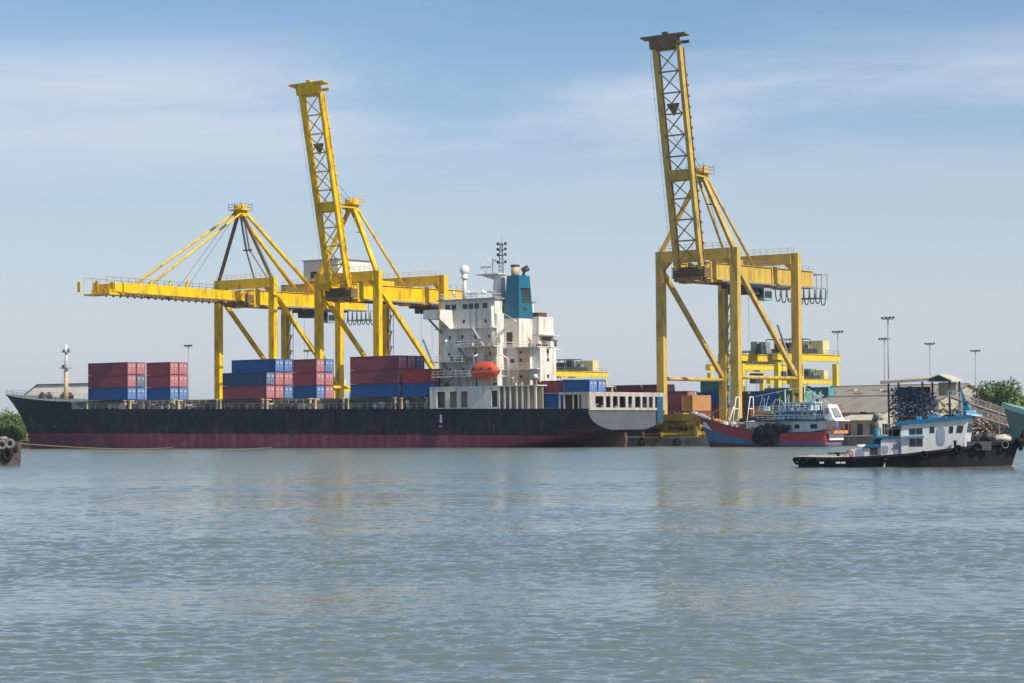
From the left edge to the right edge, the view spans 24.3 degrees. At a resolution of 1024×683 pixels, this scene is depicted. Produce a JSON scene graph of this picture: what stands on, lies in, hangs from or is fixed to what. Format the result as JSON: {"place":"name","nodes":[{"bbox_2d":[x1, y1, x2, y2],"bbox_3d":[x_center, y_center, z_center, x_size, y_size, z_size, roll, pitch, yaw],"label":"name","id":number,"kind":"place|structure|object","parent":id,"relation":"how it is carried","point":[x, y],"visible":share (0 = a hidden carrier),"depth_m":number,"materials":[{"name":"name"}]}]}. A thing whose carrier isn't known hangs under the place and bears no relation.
{"place":"outdoors","nodes":[
{"label":"outdoors","id":0,"kind":"place"},
{"bbox_2d":[0,420,28,446],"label":"shore bush","id":1,"kind":"object","parent":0,"point":[13,431],"visible":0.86,"depth_m":537.66,"materials":[{"name":"green plant"}]},
{"bbox_2d":[0,446,1023,682],"bbox_3d":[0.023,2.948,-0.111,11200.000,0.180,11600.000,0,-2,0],"label":"water","id":2,"kind":"structure","parent":0,"point":[660,564],"depth_m":51.09,"materials":[{"name":"grey liquid"}]},
{"bbox_2d":[0,436,21,465],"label":"tyre barge","id":3,"kind":"object","parent":2,"relation":"on","point":[10,452],"visible":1,"depth_m":230.10,"materials":[{"name":"rubber"}]},
{"bbox_2d":[5,242,664,448],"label":"container ship","id":4,"kind":"object","parent":2,"relation":"on","point":[508,332],"visible":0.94,"depth_m":440.17,"materials":[{"name":"grey metal"}]},
{"bbox_2d":[19,443,172,448],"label":"mooring rope","id":5,"kind":"object","parent":4,"relation":"attached to","point":[87,447],"visible":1,"depth_m":295.41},
{"bbox_2d":[88,387,135,400],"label":"shipping container","id":6,"kind":"object","parent":4,"relation":"on","point":[119,393],"visible":1,"depth_m":494.08,"materials":[{"name":"metal"}]},
{"bbox_2d":[88,375,135,387],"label":"shipping container","id":7,"kind":"object","parent":6,"relation":"on","point":[109,381],"visible":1,"depth_m":494.36,"materials":[{"name":"metal"}]},
{"bbox_2d":[88,362,135,375],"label":"shipping container","id":8,"kind":"object","parent":7,"relation":"on","point":[115,368],"visible":1,"depth_m":494.27,"materials":[{"name":"metal"}]},
{"bbox_2d":[101,387,144,400],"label":"shipping container","id":9,"kind":"object","parent":4,"relation":"on","point":[140,393],"visible":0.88,"depth_m":493.95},
{"bbox_2d":[136,375,144,386],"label":"shipping container","id":10,"kind":"object","parent":9,"relation":"on","point":[140,380],"visible":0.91,"depth_m":494.02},
{"bbox_2d":[136,362,144,374],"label":"shipping container","id":11,"kind":"object","parent":10,"relation":"on","point":[140,368],"visible":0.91,"depth_m":494.13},
{"bbox_2d":[19,447,271,451],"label":"mooring rope","id":12,"kind":"object","parent":4,"relation":"attached to","point":[131,451],"visible":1,"depth_m":293.32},
{"bbox_2d":[146,387,178,399],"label":"shipping container","id":13,"kind":"object","parent":4,"relation":"on","point":[165,393],"visible":0.94,"depth_m":492.07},
{"bbox_2d":[146,375,178,387],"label":"shipping container","id":14,"kind":"object","parent":13,"relation":"on","point":[155,381],"visible":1,"depth_m":492.31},
{"bbox_2d":[146,362,178,374],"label":"shipping container","id":15,"kind":"object","parent":14,"relation":"on","point":[163,368],"visible":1,"depth_m":492.40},
{"bbox_2d":[179,387,187,399],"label":"shipping container","id":16,"kind":"object","parent":4,"relation":"on","point":[183,393],"visible":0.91,"depth_m":493.40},
{"bbox_2d":[179,375,187,386],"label":"shipping container","id":17,"kind":"object","parent":16,"relation":"on","point":[183,380],"visible":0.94,"depth_m":493.52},
{"bbox_2d":[178,362,187,374],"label":"shipping container","id":18,"kind":"object","parent":17,"relation":"on","point":[183,368],"visible":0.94,"depth_m":493.59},
{"bbox_2d":[223,385,274,398],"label":"shipping container","id":19,"kind":"object","parent":4,"relation":"on","point":[251,392],"visible":1,"depth_m":468.92,"materials":[{"name":"metal"}]},
{"bbox_2d":[222,372,274,385],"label":"shipping container","id":20,"kind":"object","parent":19,"relation":"on","point":[248,379],"visible":1,"depth_m":469.04,"materials":[{"name":"metal"}]},
{"bbox_2d":[267,385,283,398],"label":"shipping container","id":21,"kind":"object","parent":4,"relation":"on","point":[279,391],"visible":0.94,"depth_m":468.81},
{"bbox_2d":[275,372,283,384],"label":"shipping container","id":22,"kind":"object","parent":21,"relation":"on","point":[279,378],"visible":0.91,"depth_m":468.84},
{"bbox_2d":[232,359,283,372],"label":"shipping container","id":23,"kind":"object","parent":22,"relation":"on","point":[260,365],"visible":0.97,"depth_m":470.92,"materials":[{"name":"metal"}]},
{"bbox_2d":[280,385,292,398],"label":"shipping container","id":24,"kind":"object","parent":4,"relation":"on","point":[288,392],"visible":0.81,"depth_m":470.73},
{"bbox_2d":[284,372,292,384],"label":"shipping container","id":25,"kind":"object","parent":24,"relation":"on","point":[288,378],"visible":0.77,"depth_m":470.81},
{"bbox_2d":[284,359,292,371],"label":"shipping container","id":26,"kind":"object","parent":25,"relation":"on","point":[288,365],"visible":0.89,"depth_m":470.91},
{"bbox_2d":[293,385,324,398],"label":"shipping container","id":27,"kind":"object","parent":4,"relation":"on","point":[310,391],"visible":0.9,"depth_m":469.25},
{"bbox_2d":[293,372,324,385],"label":"shipping container","id":28,"kind":"object","parent":27,"relation":"on","point":[308,378],"visible":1,"depth_m":469.39,"materials":[{"name":"metal"}]},
{"bbox_2d":[293,359,324,372],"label":"shipping container","id":29,"kind":"object","parent":28,"relation":"on","point":[307,365],"visible":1,"depth_m":469.52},
{"bbox_2d":[325,385,333,397],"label":"shipping container","id":30,"kind":"object","parent":4,"relation":"on","point":[329,391],"visible":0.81,"depth_m":470.67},
{"bbox_2d":[325,372,333,385],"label":"shipping container","id":31,"kind":"object","parent":30,"relation":"on","point":[329,378],"visible":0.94,"depth_m":470.80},
{"bbox_2d":[325,359,333,371],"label":"shipping container","id":32,"kind":"object","parent":31,"relation":"on","point":[329,365],"visible":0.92,"depth_m":470.88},
{"bbox_2d":[350,383,403,397],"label":"shipping container","id":33,"kind":"object","parent":4,"relation":"on","point":[375,390],"visible":1,"depth_m":447.66,"materials":[{"name":"metal"}]},
{"bbox_2d":[350,369,402,383],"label":"shipping container","id":34,"kind":"object","parent":33,"relation":"on","point":[376,376],"visible":1,"depth_m":447.72,"materials":[{"name":"metal"}]},
{"bbox_2d":[350,355,406,370],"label":"shipping container","id":35,"kind":"object","parent":34,"relation":"on","point":[379,362],"visible":1,"depth_m":447.39,"materials":[{"name":"metal"}]},
{"bbox_2d":[402,356,405,368],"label":"door","id":36,"kind":"structure","parent":35,"relation":"in","point":[403,357],"depth_m":445.45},
{"bbox_2d":[403,383,438,396],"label":"shipping container","id":37,"kind":"object","parent":4,"relation":"on","point":[416,389],"visible":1,"depth_m":441.06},
{"bbox_2d":[403,369,438,382],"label":"shipping container","id":38,"kind":"object","parent":37,"relation":"on","point":[417,375],"visible":1,"depth_m":440.85,"materials":[{"name":"metal"}]},
{"bbox_2d":[468,362,499,378],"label":"lifeboat","id":39,"kind":"object","parent":4,"relation":"hanging from","point":[485,370],"visible":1,"depth_m":428.63,"materials":[{"name":"orange plastic"}]},
{"bbox_2d":[543,393,565,407],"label":"shipping container","id":40,"kind":"object","parent":4,"relation":"on","point":[550,400],"visible":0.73,"depth_m":423.92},
{"bbox_2d":[538,380,563,392],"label":"shipping container","id":41,"kind":"object","parent":40,"relation":"on","point":[553,386],"visible":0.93,"depth_m":423.98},
{"bbox_2d":[566,394,580,407],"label":"shipping container","id":42,"kind":"object","parent":4,"relation":"on","point":[567,401],"visible":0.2,"depth_m":421.95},
{"bbox_2d":[562,379,597,391],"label":"shipping container","id":43,"kind":"object","parent":4,"relation":"on","point":[587,385],"visible":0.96,"depth_m":420.28,"materials":[{"name":"metal"}]},
{"bbox_2d":[597,380,605,391],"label":"shipping container","id":44,"kind":"object","parent":4,"relation":"on","point":[601,385],"visible":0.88,"depth_m":421.69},
{"bbox_2d":[691,382,849,446],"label":"fishing boat","id":45,"kind":"object","parent":2,"relation":"on","point":[812,424],"visible":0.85,"depth_m":395.13,"materials":[{"name":"red paint"}]},
{"bbox_2d":[752,422,790,446],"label":"net bundle","id":46,"kind":"object","parent":45,"relation":"hanging from","point":[764,435],"visible":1,"depth_m":396.19,"materials":[{"name":"fabric"}]},
{"bbox_2d":[792,387,1023,467],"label":"tug boat","id":47,"kind":"object","parent":2,"relation":"on","point":[932,441],"visible":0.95,"depth_m":177.94,"materials":[{"name":"metal"}]},
{"bbox_2d":[1002,402,1023,439],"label":"fishing boat","id":48,"kind":"object","parent":2,"relation":"on","point":[1015,416],"visible":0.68,"depth_m":376.47,"materials":[{"name":"green paint"}]},
{"bbox_2d":[0,0,1023,417],"label":"sky","id":49,"kind":"structure","parent":0,"point":[879,143],"materials":[{"name":"blue"}]},
{"bbox_2d":[19,434,1010,440],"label":"quay","id":50,"kind":"structure","parent":0,"point":[706,437],"depth_m":430.01,"materials":[{"name":"concrete"}]},
{"bbox_2d":[0,407,22,440],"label":"shore tree","id":51,"kind":"object","parent":50,"relation":"on","point":[10,416],"visible":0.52,"depth_m":543.29,"materials":[{"name":"green plant"}]},
{"bbox_2d":[12,413,28,439],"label":"shore tree","id":52,"kind":"object","parent":50,"relation":"on","point":[23,425],"visible":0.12,"depth_m":573.74,"materials":[{"name":"green plant"}]},
{"bbox_2d":[184,345,191,399],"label":"light mast","id":53,"kind":"object","parent":50,"relation":"on","point":[188,346],"visible":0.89,"depth_m":640.07,"materials":[{"name":"metal"}]},
{"bbox_2d":[77,202,372,398],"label":"quay crane","id":54,"kind":"object","parent":50,"relation":"on","point":[294,298],"visible":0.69,"depth_m":509.28,"materials":[{"name":"metal"}]},
{"bbox_2d":[288,80,476,388],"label":"quay crane","id":55,"kind":"object","parent":50,"relation":"on","point":[379,293],"visible":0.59,"depth_m":487.13,"materials":[{"name":"metal"}]},
{"bbox_2d":[15,436,981,447],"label":"quay face","id":56,"kind":"object","parent":50,"relation":"attached to","point":[850,441],"depth_m":430.39},
{"bbox_2d":[641,427,704,436],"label":"container spreader","id":57,"kind":"object","parent":50,"relation":"on","point":[670,430],"visible":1,"depth_m":434.48,"materials":[{"name":"metal"}]},
{"bbox_2d":[653,421,702,428],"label":"container spreader","id":58,"kind":"object","parent":57,"relation":"on","point":[678,424],"visible":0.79,"depth_m":434.39,"materials":[{"name":"metal"}]},
{"bbox_2d":[663,421,699,436],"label":"steel trestle","id":59,"kind":"object","parent":50,"relation":"on","point":[666,426],"visible":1,"depth_m":432.75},
{"bbox_2d":[663,413,705,421],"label":"lifting beam","id":60,"kind":"structure","parent":59,"relation":"on","point":[680,417],"depth_m":432.39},
{"bbox_2d":[660,427,705,436],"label":"container spreader","id":61,"kind":"object","parent":50,"relation":"on","point":[690,430],"visible":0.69,"depth_m":432.43,"materials":[{"name":"metal"}]},
{"bbox_2d":[640,31,827,436],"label":"quay crane","id":62,"kind":"object","parent":50,"relation":"on","point":[733,273],"visible":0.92,"depth_m":435.26,"materials":[{"name":"metal"}]},
{"bbox_2d":[741,338,840,390],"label":"yard gantry crane","id":63,"kind":"object","parent":50,"relation":"on","point":[815,350],"visible":0.27,"depth_m":511.51,"materials":[{"name":"yellow metal"}]},
{"bbox_2d":[840,414,887,435],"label":"quayside hut","id":64,"kind":"object","parent":50,"relation":"on","point":[858,425],"visible":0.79,"depth_m":432.11,"materials":[{"name":"paint"}]},
{"bbox_2d":[857,424,862,434],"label":"door","id":65,"kind":"structure","parent":64,"relation":"in","point":[859,426],"depth_m":431.85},
{"bbox_2d":[882,424,887,434],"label":"door","id":66,"kind":"structure","parent":64,"relation":"in","point":[886,426],"depth_m":428.49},
{"bbox_2d":[819,395,944,426],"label":"warehouse","id":67,"kind":"structure","parent":50,"relation":"on","point":[862,405],"depth_m":455.31,"materials":[{"name":"metal"}]},
{"bbox_2d":[881,317,894,378],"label":"light mast","id":68,"kind":"object","parent":50,"relation":"on","point":[886,318],"visible":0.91,"depth_m":480.23,"materials":[{"name":"metal"}]},
{"bbox_2d":[833,383,989,433],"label":"warehouse","id":69,"kind":"structure","parent":50,"relation":"on","point":[857,390],"depth_m":504.22,"materials":[{"name":"metal"}]},
{"bbox_2d":[890,386,937,431],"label":"net heap","id":70,"kind":"object","parent":50,"relation":"on","point":[909,402],"visible":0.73,"depth_m":411.83,"materials":[{"name":"fabric"}]},
{"bbox_2d":[880,374,963,435],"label":"tin canopy","id":71,"kind":"object","parent":50,"relation":"on","point":[945,384],"visible":0.83,"depth_m":408.63,"materials":[{"name":"metal"}]},
{"bbox_2d":[939,401,1010,434],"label":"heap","id":72,"kind":"object","parent":50,"relation":"on","point":[982,426],"visible":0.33,"depth_m":403.03,"materials":[{"name":"grey wood"}]},
{"bbox_2d":[948,390,1006,434],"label":"landing gangway","id":73,"kind":"object","parent":50,"relation":"on","point":[977,405],"visible":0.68,"depth_m":400.34,"materials":[{"name":"grey metal"}]},
{"bbox_2d":[956,403,1008,426],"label":"landing gangway","id":74,"kind":"object","parent":50,"relation":"on","point":[992,420],"visible":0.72,"depth_m":396.02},
{"bbox_2d":[970,377,1023,433],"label":"round tree","id":75,"kind":"object","parent":50,"relation":"on","point":[998,394],"visible":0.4,"depth_m":477.73,"materials":[{"name":"green plant"}]},
{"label":"container trestle","id":76,"kind":"object","parent":50,"relation":"on","visible":0},
{"bbox_2d":[682,411,710,420],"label":"shipping container","id":77,"kind":"object","parent":76,"relation":"on","point":[708,413],"visible":0.22,"depth_m":441.85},
{"bbox_2d":[682,395,710,410],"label":"shipping container","id":78,"kind":"object","parent":77,"relation":"on","point":[696,402],"visible":1,"depth_m":440.24,"materials":[{"name":"metal"}]},
{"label":"shipping container","id":79,"kind":"object","parent":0,"visible":0},
{"bbox_2d":[616,385,641,387],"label":"shipping container","id":80,"kind":"object","parent":79,"relation":"on","point":[618,386],"visible":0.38,"depth_m":475.59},
{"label":"shipping container","id":81,"kind":"object","parent":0,"visible":0},
{"bbox_2d":[642,384,673,386],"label":"shipping container","id":82,"kind":"object","parent":81,"relation":"on","point":[668,385],"visible":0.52,"depth_m":471.43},
{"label":"shipping container","id":83,"kind":"object","parent":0,"visible":0},
{"bbox_2d":[667,406,681,413],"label":"shipping container","id":84,"kind":"object","parent":83,"relation":"on","point":[675,409],"visible":0.06,"depth_m":454.87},
{"bbox_2d":[667,391,694,405],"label":"shipping container","id":85,"kind":"object","parent":84,"relation":"on","point":[674,398],"visible":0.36,"depth_m":454.70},
{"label":"shipping container","id":86,"kind":"object","parent":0,"visible":0},
{"bbox_2d":[711,406,730,419],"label":"shipping container","id":87,"kind":"object","parent":86,"relation":"on","point":[713,410],"visible":0.21,"depth_m":459.72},
{"bbox_2d":[701,391,730,405],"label":"shipping container","id":88,"kind":"object","parent":87,"relation":"on","point":[714,398],"visible":0.41,"depth_m":459.97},
{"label":"shipping container","id":89,"kind":"object","parent":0,"visible":0},
{"bbox_2d":[742,406,749,417],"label":"shipping container","id":90,"kind":"object","parent":89,"relation":"on","point":[744,411],"visible":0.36,"depth_m":463.75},
{"bbox_2d":[742,391,749,405],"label":"shipping container","id":91,"kind":"object","parent":90,"relation":"on","point":[745,397],"visible":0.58,"depth_m":463.82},
{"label":"shipping container","id":92,"kind":"object","parent":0,"visible":0},
{"bbox_2d":[750,406,777,419],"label":"shipping container","id":93,"kind":"object","parent":92,"relation":"on","point":[756,409],"visible":0.2,"depth_m":461.84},
{"bbox_2d":[750,391,778,405],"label":"shipping container","id":94,"kind":"object","parent":93,"relation":"on","point":[772,397],"visible":0.81,"depth_m":461.07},
{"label":"shipping container","id":95,"kind":"object","parent":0,"visible":0},
{"bbox_2d":[779,390,811,405],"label":"shipping container","id":96,"kind":"object","parent":95,"relation":"on","point":[808,397],"visible":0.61,"depth_m":457.37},
{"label":"shipping container","id":97,"kind":"object","parent":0,"visible":0},
{"bbox_2d":[700,378,730,391],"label":"shipping container","id":98,"kind":"object","parent":97,"relation":"on","point":[709,386],"visible":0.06,"depth_m":478.72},
{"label":"shipping container","id":99,"kind":"object","parent":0,"visible":0},
{"bbox_2d":[764,388,791,390],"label":"shipping container","id":100,"kind":"object","parent":99,"relation":"on","point":[775,389],"visible":0.22,"depth_m":499.50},
{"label":"shipping container","id":101,"kind":"object","parent":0,"visible":0},
{"bbox_2d":[803,387,833,398],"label":"shipping container","id":102,"kind":"object","parent":101,"relation":"on","point":[827,391],"visible":0.66,"depth_m":492.57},
{"bbox_3d":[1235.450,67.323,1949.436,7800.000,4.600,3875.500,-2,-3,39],"label":"land","id":103,"kind":"structure","parent":0,"visible":0},
{"bbox_2d":[18,382,87,415],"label":"silo shed","id":104,"kind":"structure","parent":103,"relation":"on","point":[77,389],"depth_m":849.99,"materials":[{"name":"metal"}]},
{"bbox_2d":[291,379,349,397],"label":"yard gantry crane","id":105,"kind":"object","parent":103,"relation":"on","point":[346,390],"visible":0.04,"depth_m":857.30,"materials":[{"name":"yellow metal"}]},
{"bbox_2d":[556,359,607,385],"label":"yard gantry crane","id":106,"kind":"object","parent":103,"relation":"on","point":[569,368],"visible":0.29,"depth_m":647.32,"materials":[{"name":"yellow metal"}]},
{"bbox_2d":[705,351,791,390],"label":"yard gantry crane","id":107,"kind":"object","parent":103,"relation":"on","point":[752,366],"visible":0.15,"depth_m":589.61,"materials":[{"name":"yellow metal"}]},
{"bbox_2d":[767,369,832,387],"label":"yard gantry crane","id":108,"kind":"object","parent":103,"relation":"on","point":[812,376],"visible":0.26,"depth_m":772.02,"materials":[{"name":"yellow metal"}]},
{"bbox_2d":[878,338,889,384],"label":"light mast","id":109,"kind":"object","parent":103,"relation":"on","point":[884,355],"visible":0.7,"depth_m":560.11,"materials":[{"name":"metal"}]},
{"bbox_2d":[970,350,979,386],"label":"light mast","id":110,"kind":"object","parent":103,"relation":"on","point":[975,351],"visible":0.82,"depth_m":650.04,"materials":[{"name":"metal"}]},
{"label":"shipping container","id":111,"kind":"object","parent":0,"visible":0},
{"bbox_2d":[407,356,415,368],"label":"shipping container","id":112,"kind":"object","parent":111,"relation":"on","point":[411,362],"visible":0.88,"depth_m":447.22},
{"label":"shipping container","id":113,"kind":"object","parent":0,"visible":0},
{"bbox_2d":[416,356,423,368],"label":"shipping container","id":114,"kind":"object","parent":113,"relation":"on","point":[419,362],"visible":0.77,"depth_m":449.11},
{"bbox_2d":[416,356,419,368],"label":"door","id":115,"kind":"structure","parent":114,"relation":"in","point":[417,358],"depth_m":448.50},
{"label":"shipping container","id":116,"kind":"object","parent":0,"visible":0},
{"bbox_2d":[616,387,642,398],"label":"shipping container","id":117,"kind":"object","parent":116,"relation":"on","point":[630,389],"visible":0.43,"depth_m":471.43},
{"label":"shipping container","id":118,"kind":"object","parent":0,"visible":0},
{"bbox_2d":[643,399,655,407],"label":"shipping container","id":119,"kind":"object","parent":118,"relation":"on","point":[644,401],"visible":0.05,"depth_m":469.02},
{"bbox_2d":[643,386,674,398],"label":"shipping container","id":120,"kind":"object","parent":119,"relation":"on","point":[650,389],"visible":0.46,"depth_m":468.04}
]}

